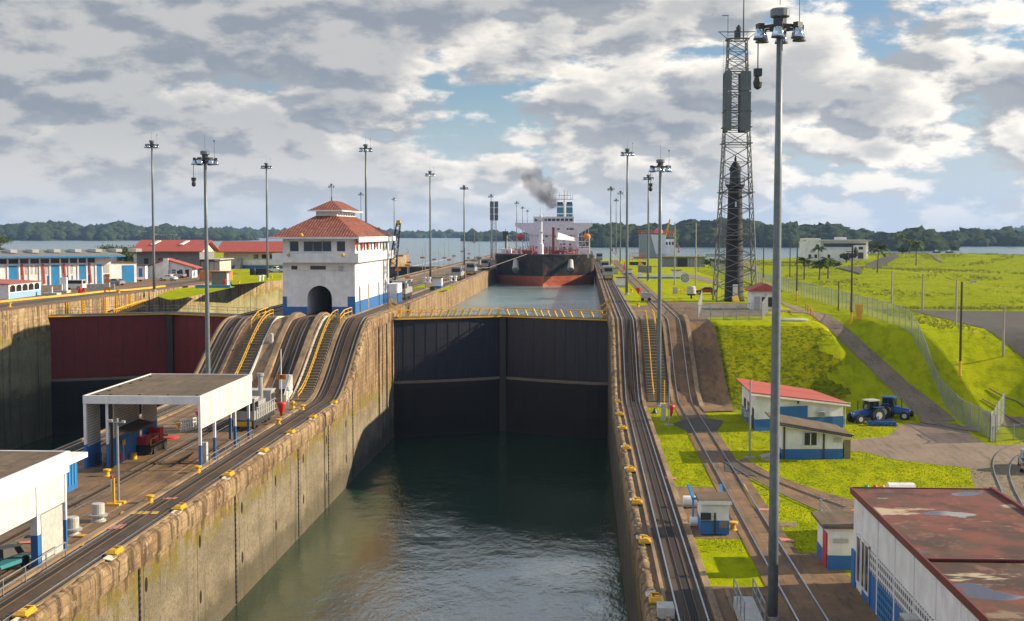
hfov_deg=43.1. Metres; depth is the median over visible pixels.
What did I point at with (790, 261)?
utility pole
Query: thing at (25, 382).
lock wall
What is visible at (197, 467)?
bollard
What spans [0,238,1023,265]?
lake water
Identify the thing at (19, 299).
yellow kerb
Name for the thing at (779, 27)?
light mast
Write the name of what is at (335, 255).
control house
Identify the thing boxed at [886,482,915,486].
white tank
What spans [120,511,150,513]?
painted marking
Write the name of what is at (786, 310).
service road
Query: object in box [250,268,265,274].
black equipment
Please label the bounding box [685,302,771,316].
tower yard
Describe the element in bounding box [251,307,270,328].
railing
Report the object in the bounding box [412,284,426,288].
lawn
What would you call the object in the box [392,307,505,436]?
lock gate
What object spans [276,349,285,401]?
number sign
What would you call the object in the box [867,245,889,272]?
palm tree
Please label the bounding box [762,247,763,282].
utility pole
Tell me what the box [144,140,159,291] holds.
light mast
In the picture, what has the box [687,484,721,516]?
pipe barrier
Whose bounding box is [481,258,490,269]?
towing locomotive
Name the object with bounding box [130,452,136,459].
yellow bin
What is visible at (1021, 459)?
pickup truck
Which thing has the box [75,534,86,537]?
pale block
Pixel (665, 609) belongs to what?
junction box
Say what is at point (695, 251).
concrete post
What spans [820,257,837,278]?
palm tree
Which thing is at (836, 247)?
white villa
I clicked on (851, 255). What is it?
utility pole
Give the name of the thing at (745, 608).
access steps
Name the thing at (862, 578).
tall window
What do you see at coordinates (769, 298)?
window
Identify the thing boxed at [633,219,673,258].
work vessel
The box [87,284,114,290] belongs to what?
notice wall
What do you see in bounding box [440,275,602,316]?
chamber water
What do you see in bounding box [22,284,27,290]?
arched window
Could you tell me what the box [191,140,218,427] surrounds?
light mast
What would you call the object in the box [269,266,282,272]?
pickup truck
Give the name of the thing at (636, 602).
side lock wall
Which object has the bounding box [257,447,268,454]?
mooring chock
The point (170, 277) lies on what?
parked car
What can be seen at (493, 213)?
panel tower
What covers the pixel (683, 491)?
kiosk paving
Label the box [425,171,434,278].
light mast
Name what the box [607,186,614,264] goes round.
light mast
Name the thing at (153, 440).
locomotive
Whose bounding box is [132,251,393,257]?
bank ground
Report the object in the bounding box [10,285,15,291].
arched window
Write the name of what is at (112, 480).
warning post
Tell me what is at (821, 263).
palm tree
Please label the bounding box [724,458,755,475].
worn patch
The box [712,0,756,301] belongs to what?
radio tower
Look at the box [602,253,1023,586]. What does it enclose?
grass ground
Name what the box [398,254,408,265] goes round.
pier
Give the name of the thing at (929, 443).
yard asphalt
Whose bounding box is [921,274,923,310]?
concrete post
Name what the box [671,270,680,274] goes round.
hut
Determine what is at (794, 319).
manhole
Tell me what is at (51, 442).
chamber water
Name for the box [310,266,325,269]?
vent window
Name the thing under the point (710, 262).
bush
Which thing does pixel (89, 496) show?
return track
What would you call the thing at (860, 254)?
brown window
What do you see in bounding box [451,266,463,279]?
towing locomotive
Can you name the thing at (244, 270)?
lawn
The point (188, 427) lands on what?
white barrier
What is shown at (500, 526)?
chamber water
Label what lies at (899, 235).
palm tree
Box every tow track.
[0,264,495,620]
[52,252,500,451]
[595,259,723,620]
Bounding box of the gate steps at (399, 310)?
[389,298,400,317]
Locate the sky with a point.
(898, 115)
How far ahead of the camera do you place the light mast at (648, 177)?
317.12 m
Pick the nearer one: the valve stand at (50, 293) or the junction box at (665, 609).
the junction box at (665, 609)
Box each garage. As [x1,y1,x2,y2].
[111,262,137,281]
[137,265,147,278]
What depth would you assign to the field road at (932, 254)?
516.42 m
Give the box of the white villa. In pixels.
[799,237,870,260]
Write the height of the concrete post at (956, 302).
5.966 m
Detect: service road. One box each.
[767,309,803,312]
[781,301,954,420]
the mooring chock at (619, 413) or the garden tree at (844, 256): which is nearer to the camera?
the mooring chock at (619, 413)
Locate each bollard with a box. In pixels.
[103,468,110,476]
[146,494,154,502]
[194,465,201,472]
[729,521,737,530]
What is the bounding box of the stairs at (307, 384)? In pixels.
[290,309,342,400]
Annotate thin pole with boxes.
[664,356,673,425]
[744,381,754,458]
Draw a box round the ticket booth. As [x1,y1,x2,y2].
[764,412,853,460]
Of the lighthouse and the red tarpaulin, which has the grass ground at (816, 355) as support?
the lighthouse
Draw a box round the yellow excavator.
[638,261,651,272]
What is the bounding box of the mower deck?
[867,416,897,425]
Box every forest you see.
[0,220,258,240]
[219,226,508,237]
[460,228,528,240]
[579,217,891,247]
[873,225,962,250]
[938,226,1023,245]
[951,225,1023,231]
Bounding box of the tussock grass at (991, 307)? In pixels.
[707,252,1023,337]
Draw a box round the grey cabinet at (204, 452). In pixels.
[202,442,207,463]
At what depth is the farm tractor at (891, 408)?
144.45 m
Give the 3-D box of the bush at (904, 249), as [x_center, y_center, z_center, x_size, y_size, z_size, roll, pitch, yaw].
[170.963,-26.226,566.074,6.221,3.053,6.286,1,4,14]
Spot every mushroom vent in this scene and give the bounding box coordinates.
[67,515,82,536]
[88,502,107,522]
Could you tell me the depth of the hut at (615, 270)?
377.49 m
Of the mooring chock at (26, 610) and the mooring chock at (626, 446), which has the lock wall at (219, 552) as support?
the mooring chock at (26, 610)
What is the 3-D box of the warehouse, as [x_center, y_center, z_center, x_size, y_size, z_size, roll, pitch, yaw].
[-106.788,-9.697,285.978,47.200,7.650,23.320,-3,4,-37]
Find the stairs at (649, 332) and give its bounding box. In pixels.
[639,310,667,401]
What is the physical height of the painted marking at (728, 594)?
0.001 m
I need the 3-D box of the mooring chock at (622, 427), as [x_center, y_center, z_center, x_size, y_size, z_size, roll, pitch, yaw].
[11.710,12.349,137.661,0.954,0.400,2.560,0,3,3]
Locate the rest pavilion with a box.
[0,279,40,298]
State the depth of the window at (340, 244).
190.09 m
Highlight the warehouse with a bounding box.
[0,248,141,284]
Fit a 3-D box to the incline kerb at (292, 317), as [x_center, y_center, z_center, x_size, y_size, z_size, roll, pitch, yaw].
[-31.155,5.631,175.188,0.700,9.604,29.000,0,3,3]
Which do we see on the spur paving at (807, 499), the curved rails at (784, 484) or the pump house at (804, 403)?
the curved rails at (784, 484)
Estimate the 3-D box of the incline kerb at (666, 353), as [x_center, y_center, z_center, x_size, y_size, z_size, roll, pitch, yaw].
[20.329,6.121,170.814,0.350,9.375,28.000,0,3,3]
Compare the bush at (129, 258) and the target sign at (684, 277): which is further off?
the bush at (129, 258)
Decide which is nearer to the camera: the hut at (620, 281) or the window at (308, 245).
the window at (308, 245)
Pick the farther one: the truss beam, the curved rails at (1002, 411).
the truss beam
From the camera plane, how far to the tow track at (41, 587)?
104.62 m
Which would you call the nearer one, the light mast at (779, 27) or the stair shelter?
the light mast at (779, 27)
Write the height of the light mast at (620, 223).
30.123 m
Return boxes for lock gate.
[48,305,174,433]
[169,305,247,373]
[389,264,409,277]
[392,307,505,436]
[408,263,436,272]
[503,307,607,438]
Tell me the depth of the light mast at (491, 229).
565.40 m
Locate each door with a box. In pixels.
[9,266,16,279]
[51,265,58,284]
[79,265,85,279]
[97,264,101,283]
[122,265,133,281]
[733,284,737,295]
[752,407,753,428]
[754,296,759,309]
[822,529,826,567]
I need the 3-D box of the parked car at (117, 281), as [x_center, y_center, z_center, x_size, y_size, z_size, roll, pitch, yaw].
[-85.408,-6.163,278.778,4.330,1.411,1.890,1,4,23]
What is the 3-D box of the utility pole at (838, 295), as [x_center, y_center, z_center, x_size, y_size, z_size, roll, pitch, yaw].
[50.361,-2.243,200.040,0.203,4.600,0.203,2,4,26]
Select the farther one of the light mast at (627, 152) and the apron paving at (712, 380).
the light mast at (627, 152)
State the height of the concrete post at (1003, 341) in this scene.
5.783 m
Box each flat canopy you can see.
[0,450,69,567]
[83,374,251,468]
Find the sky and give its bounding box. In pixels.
[0,0,1023,265]
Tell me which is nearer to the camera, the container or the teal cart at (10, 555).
the teal cart at (10, 555)
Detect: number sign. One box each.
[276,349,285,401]
[405,248,409,278]
[420,247,424,282]
[442,244,445,276]
[473,232,475,261]
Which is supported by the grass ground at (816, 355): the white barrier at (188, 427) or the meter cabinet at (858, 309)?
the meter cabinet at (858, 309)
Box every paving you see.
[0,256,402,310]
[0,256,494,619]
[271,261,492,402]
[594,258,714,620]
[611,260,842,620]
[631,305,672,407]
[665,301,735,411]
[676,487,740,538]
[711,552,880,620]
[738,459,853,510]
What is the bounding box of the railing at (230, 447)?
[209,429,252,465]
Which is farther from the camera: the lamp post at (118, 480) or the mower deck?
the mower deck
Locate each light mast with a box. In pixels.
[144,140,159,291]
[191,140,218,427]
[260,163,271,278]
[359,138,372,221]
[392,197,395,252]
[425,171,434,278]
[459,185,468,270]
[488,194,493,259]
[514,201,518,247]
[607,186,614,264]
[614,198,618,254]
[617,191,623,261]
[620,140,634,294]
[643,171,653,281]
[649,146,671,406]
[753,0,805,620]
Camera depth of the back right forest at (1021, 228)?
4289.53 m
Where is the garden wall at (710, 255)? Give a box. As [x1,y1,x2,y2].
[706,254,723,256]
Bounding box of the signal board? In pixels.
[503,229,507,248]
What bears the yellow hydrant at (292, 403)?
on the paving at (90, 478)
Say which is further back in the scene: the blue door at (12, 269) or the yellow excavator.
the yellow excavator
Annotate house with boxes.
[147,258,201,277]
[269,197,401,314]
[736,378,850,430]
[744,282,781,309]
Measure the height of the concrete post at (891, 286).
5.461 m
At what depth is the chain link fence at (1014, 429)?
129.30 m
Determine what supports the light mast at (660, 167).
on the apron paving at (638, 311)
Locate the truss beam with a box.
[113,299,144,312]
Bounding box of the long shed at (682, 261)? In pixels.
[662,256,706,266]
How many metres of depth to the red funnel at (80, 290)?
237.60 m
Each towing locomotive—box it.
[232,373,275,428]
[391,279,412,299]
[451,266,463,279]
[466,262,477,274]
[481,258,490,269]
[596,253,602,260]
[600,260,608,271]
[603,265,613,279]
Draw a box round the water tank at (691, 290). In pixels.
[687,286,695,298]
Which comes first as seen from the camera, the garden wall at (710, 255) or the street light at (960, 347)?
the street light at (960, 347)
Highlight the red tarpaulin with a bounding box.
[164,435,179,438]
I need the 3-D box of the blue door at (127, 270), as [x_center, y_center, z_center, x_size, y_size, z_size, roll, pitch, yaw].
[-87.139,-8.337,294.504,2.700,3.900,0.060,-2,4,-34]
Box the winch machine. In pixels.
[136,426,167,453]
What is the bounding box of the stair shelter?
[66,452,87,492]
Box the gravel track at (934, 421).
[920,412,1023,430]
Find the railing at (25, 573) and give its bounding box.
[0,542,65,596]
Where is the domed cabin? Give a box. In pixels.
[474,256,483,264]
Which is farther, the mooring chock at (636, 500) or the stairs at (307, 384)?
the stairs at (307, 384)
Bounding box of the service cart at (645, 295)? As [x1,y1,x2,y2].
[641,292,650,300]
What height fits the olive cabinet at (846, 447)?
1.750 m
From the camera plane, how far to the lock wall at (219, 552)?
116.88 m
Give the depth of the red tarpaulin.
131.29 m
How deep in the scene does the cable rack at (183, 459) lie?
116.70 m
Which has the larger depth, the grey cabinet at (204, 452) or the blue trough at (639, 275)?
the blue trough at (639, 275)
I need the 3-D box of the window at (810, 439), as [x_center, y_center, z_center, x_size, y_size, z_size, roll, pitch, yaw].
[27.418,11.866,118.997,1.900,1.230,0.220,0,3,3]
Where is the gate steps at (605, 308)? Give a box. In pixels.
[599,299,610,318]
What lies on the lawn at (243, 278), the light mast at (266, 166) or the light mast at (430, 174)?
the light mast at (266, 166)
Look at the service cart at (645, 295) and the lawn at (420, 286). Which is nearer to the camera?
the service cart at (645, 295)
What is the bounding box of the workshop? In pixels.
[850,487,1023,620]
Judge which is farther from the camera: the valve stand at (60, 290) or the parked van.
the parked van
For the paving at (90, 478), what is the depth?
116.11 m
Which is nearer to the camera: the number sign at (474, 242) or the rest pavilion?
the rest pavilion
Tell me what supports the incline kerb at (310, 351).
on the paving at (90, 478)
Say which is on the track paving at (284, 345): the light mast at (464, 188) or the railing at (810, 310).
the light mast at (464, 188)
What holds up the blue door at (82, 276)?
in the warehouse
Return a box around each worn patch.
[672,417,722,431]
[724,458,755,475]
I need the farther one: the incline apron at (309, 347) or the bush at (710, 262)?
the bush at (710, 262)
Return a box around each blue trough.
[195,285,230,287]
[637,273,679,278]
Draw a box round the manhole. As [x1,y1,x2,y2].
[781,318,807,321]
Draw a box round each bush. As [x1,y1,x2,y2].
[116,253,133,261]
[701,259,725,267]
[830,262,841,266]
[896,247,910,253]
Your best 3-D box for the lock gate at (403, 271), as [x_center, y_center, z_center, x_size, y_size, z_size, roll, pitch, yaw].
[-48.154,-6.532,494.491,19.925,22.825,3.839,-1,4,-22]
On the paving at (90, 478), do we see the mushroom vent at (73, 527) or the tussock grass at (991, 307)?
the mushroom vent at (73, 527)
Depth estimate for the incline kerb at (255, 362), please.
172.88 m
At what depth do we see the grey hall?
351.04 m
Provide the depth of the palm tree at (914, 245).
482.92 m
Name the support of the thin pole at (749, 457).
on the grass ground at (816, 355)
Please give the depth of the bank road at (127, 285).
277.34 m
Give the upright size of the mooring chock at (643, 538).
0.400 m
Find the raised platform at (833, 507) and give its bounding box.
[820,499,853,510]
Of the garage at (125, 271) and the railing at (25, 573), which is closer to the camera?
the railing at (25, 573)
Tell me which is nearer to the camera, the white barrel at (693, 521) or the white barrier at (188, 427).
the white barrel at (693, 521)
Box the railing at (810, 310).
[805,303,815,320]
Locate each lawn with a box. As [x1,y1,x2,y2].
[156,286,233,299]
[230,273,281,284]
[231,268,250,272]
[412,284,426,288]
[433,286,453,292]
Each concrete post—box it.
[674,223,674,284]
[695,223,696,284]
[891,271,892,302]
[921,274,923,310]
[955,280,957,324]
[1002,306,1004,355]
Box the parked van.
[68,280,86,289]
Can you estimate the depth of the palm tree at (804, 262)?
330.80 m
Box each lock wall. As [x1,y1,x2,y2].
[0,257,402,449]
[18,268,495,620]
[594,264,659,620]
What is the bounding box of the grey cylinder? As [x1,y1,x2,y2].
[269,333,273,343]
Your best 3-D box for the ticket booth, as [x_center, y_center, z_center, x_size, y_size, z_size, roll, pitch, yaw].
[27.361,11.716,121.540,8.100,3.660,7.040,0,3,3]
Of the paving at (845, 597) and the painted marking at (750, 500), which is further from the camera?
the painted marking at (750, 500)
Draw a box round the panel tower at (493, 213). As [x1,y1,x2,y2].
[490,201,497,259]
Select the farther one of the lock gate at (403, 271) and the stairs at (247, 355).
the lock gate at (403, 271)
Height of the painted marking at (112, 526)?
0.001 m
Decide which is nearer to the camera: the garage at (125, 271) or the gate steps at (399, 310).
the gate steps at (399, 310)
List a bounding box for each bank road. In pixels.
[0,260,249,304]
[0,271,278,307]
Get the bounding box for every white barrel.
[683,496,697,505]
[690,517,697,525]
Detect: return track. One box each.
[0,265,478,545]
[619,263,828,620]
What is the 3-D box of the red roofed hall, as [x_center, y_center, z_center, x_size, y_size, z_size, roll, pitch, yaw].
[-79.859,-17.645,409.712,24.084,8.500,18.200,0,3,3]
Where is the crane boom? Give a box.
[389,220,400,282]
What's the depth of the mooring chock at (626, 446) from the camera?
124.02 m
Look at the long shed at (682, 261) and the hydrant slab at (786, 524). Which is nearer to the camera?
the hydrant slab at (786, 524)
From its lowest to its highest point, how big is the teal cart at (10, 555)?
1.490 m
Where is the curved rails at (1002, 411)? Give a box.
[982,388,1023,426]
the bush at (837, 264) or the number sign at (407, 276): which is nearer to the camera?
the number sign at (407, 276)
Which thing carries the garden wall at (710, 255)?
on the grass ground at (816, 355)
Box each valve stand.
[41,287,60,295]
[53,284,70,292]
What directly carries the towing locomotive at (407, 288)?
on the tow track at (41, 587)
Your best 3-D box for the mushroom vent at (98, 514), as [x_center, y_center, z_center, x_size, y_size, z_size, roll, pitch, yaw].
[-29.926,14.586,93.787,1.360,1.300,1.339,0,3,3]
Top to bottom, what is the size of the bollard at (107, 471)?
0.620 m
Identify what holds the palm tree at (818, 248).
on the grass ground at (816, 355)
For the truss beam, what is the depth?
238.48 m
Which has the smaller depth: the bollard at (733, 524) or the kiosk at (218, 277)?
the bollard at (733, 524)
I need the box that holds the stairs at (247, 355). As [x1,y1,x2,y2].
[230,309,276,373]
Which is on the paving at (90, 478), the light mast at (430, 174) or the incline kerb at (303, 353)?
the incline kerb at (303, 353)
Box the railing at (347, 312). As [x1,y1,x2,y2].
[340,307,351,322]
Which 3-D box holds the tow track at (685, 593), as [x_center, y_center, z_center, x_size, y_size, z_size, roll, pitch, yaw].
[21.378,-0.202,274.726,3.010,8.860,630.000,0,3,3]
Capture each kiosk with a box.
[210,271,231,284]
[694,491,731,534]
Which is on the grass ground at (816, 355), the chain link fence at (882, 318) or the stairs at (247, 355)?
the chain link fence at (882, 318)
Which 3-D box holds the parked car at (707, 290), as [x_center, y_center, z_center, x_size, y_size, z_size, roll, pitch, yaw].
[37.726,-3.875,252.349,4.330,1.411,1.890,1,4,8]
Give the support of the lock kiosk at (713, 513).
on the kiosk paving at (683, 491)
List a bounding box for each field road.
[839,254,898,273]
[928,253,943,262]
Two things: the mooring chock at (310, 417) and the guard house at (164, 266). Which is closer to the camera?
the mooring chock at (310, 417)
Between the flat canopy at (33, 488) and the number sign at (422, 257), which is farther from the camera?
the number sign at (422, 257)
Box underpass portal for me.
[279,374,292,401]
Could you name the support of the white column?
on the bank road at (127, 285)
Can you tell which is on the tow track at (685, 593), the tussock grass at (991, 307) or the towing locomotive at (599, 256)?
the towing locomotive at (599, 256)
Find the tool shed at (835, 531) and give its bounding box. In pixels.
[811,511,853,569]
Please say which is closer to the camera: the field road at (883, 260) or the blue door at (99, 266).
the blue door at (99, 266)
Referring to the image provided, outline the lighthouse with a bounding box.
[723,155,744,301]
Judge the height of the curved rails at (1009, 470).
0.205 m
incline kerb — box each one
[249,316,284,373]
[257,312,305,387]
[282,312,329,398]
[290,316,330,398]
[661,317,673,402]
[680,314,703,406]
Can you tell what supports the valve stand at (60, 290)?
on the bank road at (127, 285)
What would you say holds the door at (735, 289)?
in the lighthouse
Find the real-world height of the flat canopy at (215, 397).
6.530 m
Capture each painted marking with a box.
[0,409,284,577]
[26,433,228,547]
[77,409,192,461]
[77,413,194,468]
[108,524,125,528]
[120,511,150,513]
[724,587,734,612]
[742,483,755,507]
[779,537,793,541]
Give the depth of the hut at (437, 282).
279.69 m
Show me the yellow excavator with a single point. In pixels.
(642, 268)
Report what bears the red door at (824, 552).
in the tool shed at (835, 531)
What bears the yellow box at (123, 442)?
on the paving at (90, 478)
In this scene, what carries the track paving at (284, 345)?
on the paving at (90, 478)
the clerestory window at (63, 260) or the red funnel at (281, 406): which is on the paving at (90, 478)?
the red funnel at (281, 406)
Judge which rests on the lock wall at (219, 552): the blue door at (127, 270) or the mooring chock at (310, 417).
the mooring chock at (310, 417)
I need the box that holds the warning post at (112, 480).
[105,475,121,505]
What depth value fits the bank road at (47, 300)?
230.22 m
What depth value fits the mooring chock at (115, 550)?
83.53 m
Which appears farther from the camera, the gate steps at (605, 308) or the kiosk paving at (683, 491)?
the gate steps at (605, 308)
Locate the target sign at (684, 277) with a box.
[680,273,689,282]
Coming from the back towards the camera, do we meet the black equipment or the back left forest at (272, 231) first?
the back left forest at (272, 231)
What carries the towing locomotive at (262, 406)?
on the paving at (90, 478)
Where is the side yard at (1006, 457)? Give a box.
[970,445,1023,503]
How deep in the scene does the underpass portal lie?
162.53 m
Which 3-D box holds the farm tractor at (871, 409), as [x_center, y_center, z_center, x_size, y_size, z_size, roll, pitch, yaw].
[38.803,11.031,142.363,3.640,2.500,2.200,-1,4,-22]
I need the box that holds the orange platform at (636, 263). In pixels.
[629,253,645,264]
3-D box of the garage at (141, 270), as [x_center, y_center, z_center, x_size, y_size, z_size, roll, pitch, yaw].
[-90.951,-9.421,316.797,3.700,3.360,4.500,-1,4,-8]
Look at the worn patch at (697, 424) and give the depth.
140.32 m
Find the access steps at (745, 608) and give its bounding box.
[733,577,765,620]
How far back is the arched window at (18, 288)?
225.14 m
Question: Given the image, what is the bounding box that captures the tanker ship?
[495,190,594,285]
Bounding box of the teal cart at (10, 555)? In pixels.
[0,544,30,575]
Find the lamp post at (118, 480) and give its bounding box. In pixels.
[107,418,125,503]
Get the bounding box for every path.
[681,272,722,284]
[743,260,760,268]
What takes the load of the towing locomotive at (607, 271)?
on the tow track at (685, 593)
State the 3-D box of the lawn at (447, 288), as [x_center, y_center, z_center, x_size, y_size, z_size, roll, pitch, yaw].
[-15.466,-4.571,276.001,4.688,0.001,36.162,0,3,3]
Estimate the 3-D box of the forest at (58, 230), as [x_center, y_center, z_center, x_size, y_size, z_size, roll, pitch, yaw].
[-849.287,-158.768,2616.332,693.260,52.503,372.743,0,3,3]
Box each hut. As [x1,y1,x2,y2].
[431,277,443,287]
[613,267,618,273]
[616,277,628,286]
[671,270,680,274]
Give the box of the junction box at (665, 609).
[657,601,674,618]
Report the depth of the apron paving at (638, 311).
171.68 m
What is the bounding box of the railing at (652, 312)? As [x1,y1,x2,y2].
[651,309,655,328]
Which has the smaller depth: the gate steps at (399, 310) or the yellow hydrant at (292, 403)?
the yellow hydrant at (292, 403)
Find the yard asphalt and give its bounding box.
[851,423,986,469]
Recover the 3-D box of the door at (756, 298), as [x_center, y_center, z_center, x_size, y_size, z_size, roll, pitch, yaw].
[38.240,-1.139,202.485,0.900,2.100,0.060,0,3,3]
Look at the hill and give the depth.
2486.36 m
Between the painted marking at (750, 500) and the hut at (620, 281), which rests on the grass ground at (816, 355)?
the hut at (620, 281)
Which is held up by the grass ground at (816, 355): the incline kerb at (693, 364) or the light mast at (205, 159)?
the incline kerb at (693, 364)
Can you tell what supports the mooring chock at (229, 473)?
on the lock wall at (219, 552)
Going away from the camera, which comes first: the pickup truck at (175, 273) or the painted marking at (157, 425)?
the painted marking at (157, 425)
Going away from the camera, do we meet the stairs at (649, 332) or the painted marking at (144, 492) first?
the painted marking at (144, 492)
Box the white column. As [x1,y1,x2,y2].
[60,277,67,289]
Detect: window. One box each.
[0,258,94,263]
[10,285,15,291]
[16,284,21,291]
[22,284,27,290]
[29,283,33,289]
[34,283,39,288]
[290,241,298,250]
[304,241,330,250]
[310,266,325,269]
[337,241,344,250]
[762,297,771,306]
[800,433,820,446]
[855,533,869,596]
[858,252,862,258]
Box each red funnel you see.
[78,287,85,292]
[277,402,285,416]
[661,403,674,420]
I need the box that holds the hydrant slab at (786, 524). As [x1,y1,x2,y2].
[779,522,796,526]
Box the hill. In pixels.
[27,238,182,240]
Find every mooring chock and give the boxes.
[11,605,36,620]
[103,546,123,560]
[171,503,186,514]
[221,470,234,479]
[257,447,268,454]
[285,429,295,435]
[308,414,316,420]
[615,411,623,415]
[618,425,626,429]
[621,444,630,449]
[624,466,635,471]
[630,497,642,503]
[636,534,651,543]
[645,590,663,603]
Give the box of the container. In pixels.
[199,271,232,279]
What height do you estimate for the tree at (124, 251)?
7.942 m
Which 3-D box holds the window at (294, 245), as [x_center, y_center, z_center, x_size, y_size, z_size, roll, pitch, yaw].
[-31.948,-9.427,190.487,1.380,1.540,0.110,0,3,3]
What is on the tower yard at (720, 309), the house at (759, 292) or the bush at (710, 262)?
the house at (759, 292)
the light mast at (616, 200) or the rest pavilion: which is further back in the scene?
the light mast at (616, 200)
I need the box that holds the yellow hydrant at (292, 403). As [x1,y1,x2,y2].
[286,386,295,408]
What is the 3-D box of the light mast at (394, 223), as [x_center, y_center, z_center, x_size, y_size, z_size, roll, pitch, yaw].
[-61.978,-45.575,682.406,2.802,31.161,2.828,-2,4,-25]
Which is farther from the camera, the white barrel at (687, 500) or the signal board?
the signal board
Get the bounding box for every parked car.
[104,278,124,284]
[158,275,177,280]
[696,287,716,293]
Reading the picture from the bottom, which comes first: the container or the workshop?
the workshop
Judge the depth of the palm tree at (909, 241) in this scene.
565.15 m
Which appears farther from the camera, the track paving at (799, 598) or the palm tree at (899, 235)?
the palm tree at (899, 235)
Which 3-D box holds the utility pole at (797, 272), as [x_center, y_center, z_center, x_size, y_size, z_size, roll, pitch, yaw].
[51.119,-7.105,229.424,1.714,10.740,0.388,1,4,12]
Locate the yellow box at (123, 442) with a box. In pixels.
[122,439,125,461]
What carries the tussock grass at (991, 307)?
on the grass ground at (816, 355)
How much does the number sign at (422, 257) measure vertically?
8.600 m
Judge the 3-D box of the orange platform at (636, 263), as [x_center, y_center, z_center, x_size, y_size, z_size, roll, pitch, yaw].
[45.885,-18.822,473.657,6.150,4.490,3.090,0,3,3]
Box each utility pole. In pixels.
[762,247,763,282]
[789,244,790,276]
[796,240,805,300]
[838,281,838,310]
[846,246,857,323]
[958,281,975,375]
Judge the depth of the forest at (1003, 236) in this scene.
1532.21 m
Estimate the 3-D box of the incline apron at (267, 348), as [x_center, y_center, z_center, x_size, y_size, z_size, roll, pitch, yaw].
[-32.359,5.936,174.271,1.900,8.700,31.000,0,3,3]
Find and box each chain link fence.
[697,291,767,320]
[711,263,996,441]
[989,391,1004,439]
[992,423,1023,441]
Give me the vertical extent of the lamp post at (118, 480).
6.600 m
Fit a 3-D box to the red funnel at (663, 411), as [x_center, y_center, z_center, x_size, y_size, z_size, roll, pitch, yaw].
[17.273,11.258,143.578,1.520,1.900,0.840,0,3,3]
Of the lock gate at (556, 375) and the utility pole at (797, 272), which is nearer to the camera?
the lock gate at (556, 375)
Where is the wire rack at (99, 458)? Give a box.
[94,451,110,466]
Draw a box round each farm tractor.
[846,398,884,423]
[879,395,913,419]
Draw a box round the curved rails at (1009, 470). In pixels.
[993,439,1023,505]
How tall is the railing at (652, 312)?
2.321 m
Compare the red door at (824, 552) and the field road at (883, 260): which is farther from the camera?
the field road at (883, 260)
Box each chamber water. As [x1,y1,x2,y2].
[12,433,83,450]
[222,431,626,620]
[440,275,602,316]
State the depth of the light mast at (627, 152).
249.95 m
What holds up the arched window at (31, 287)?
in the rest pavilion
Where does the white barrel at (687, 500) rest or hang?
on the kiosk paving at (683, 491)
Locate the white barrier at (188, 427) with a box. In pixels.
[180,417,196,431]
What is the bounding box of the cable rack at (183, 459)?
[171,452,193,466]
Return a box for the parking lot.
[912,310,1023,358]
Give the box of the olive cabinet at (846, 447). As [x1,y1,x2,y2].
[843,437,850,458]
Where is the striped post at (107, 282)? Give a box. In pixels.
[104,274,109,291]
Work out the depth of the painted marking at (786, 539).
87.94 m
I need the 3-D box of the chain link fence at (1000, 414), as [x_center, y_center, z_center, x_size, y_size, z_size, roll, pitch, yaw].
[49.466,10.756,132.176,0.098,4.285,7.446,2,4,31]
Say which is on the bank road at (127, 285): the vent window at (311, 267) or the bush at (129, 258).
the bush at (129, 258)
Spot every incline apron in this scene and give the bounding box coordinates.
[252,315,289,379]
[283,315,332,401]
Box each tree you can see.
[0,232,13,246]
[95,243,136,261]
[794,257,812,278]
[810,244,825,259]
[811,258,829,279]
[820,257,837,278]
[840,252,850,261]
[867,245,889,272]
[868,241,880,252]
[892,233,906,251]
[902,239,916,253]
[909,241,923,265]
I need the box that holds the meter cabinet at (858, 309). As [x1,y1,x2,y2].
[855,304,862,318]
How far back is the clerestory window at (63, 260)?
279.06 m
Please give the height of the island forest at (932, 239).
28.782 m
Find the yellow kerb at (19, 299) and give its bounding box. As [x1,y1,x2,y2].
[0,285,165,302]
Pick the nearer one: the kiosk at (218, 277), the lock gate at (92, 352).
the lock gate at (92, 352)
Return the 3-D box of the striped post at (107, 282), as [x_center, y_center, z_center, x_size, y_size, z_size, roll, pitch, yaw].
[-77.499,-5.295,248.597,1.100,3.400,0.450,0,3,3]
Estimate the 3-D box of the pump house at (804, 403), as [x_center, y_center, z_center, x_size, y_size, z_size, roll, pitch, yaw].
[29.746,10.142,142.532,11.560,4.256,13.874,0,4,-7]
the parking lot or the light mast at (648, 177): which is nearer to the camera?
the parking lot
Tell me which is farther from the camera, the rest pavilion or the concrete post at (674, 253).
the concrete post at (674, 253)
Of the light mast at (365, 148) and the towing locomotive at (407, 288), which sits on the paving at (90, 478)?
the light mast at (365, 148)
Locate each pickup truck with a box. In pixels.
[168,271,186,277]
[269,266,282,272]
[1018,448,1023,471]
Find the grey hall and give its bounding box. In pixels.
[134,240,233,273]
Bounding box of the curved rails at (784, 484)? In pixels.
[723,460,846,510]
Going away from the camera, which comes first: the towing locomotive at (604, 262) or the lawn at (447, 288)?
the lawn at (447, 288)
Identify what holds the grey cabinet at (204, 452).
on the paving at (90, 478)
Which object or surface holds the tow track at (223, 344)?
on the paving at (90, 478)
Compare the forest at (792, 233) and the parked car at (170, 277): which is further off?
the forest at (792, 233)
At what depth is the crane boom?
275.33 m

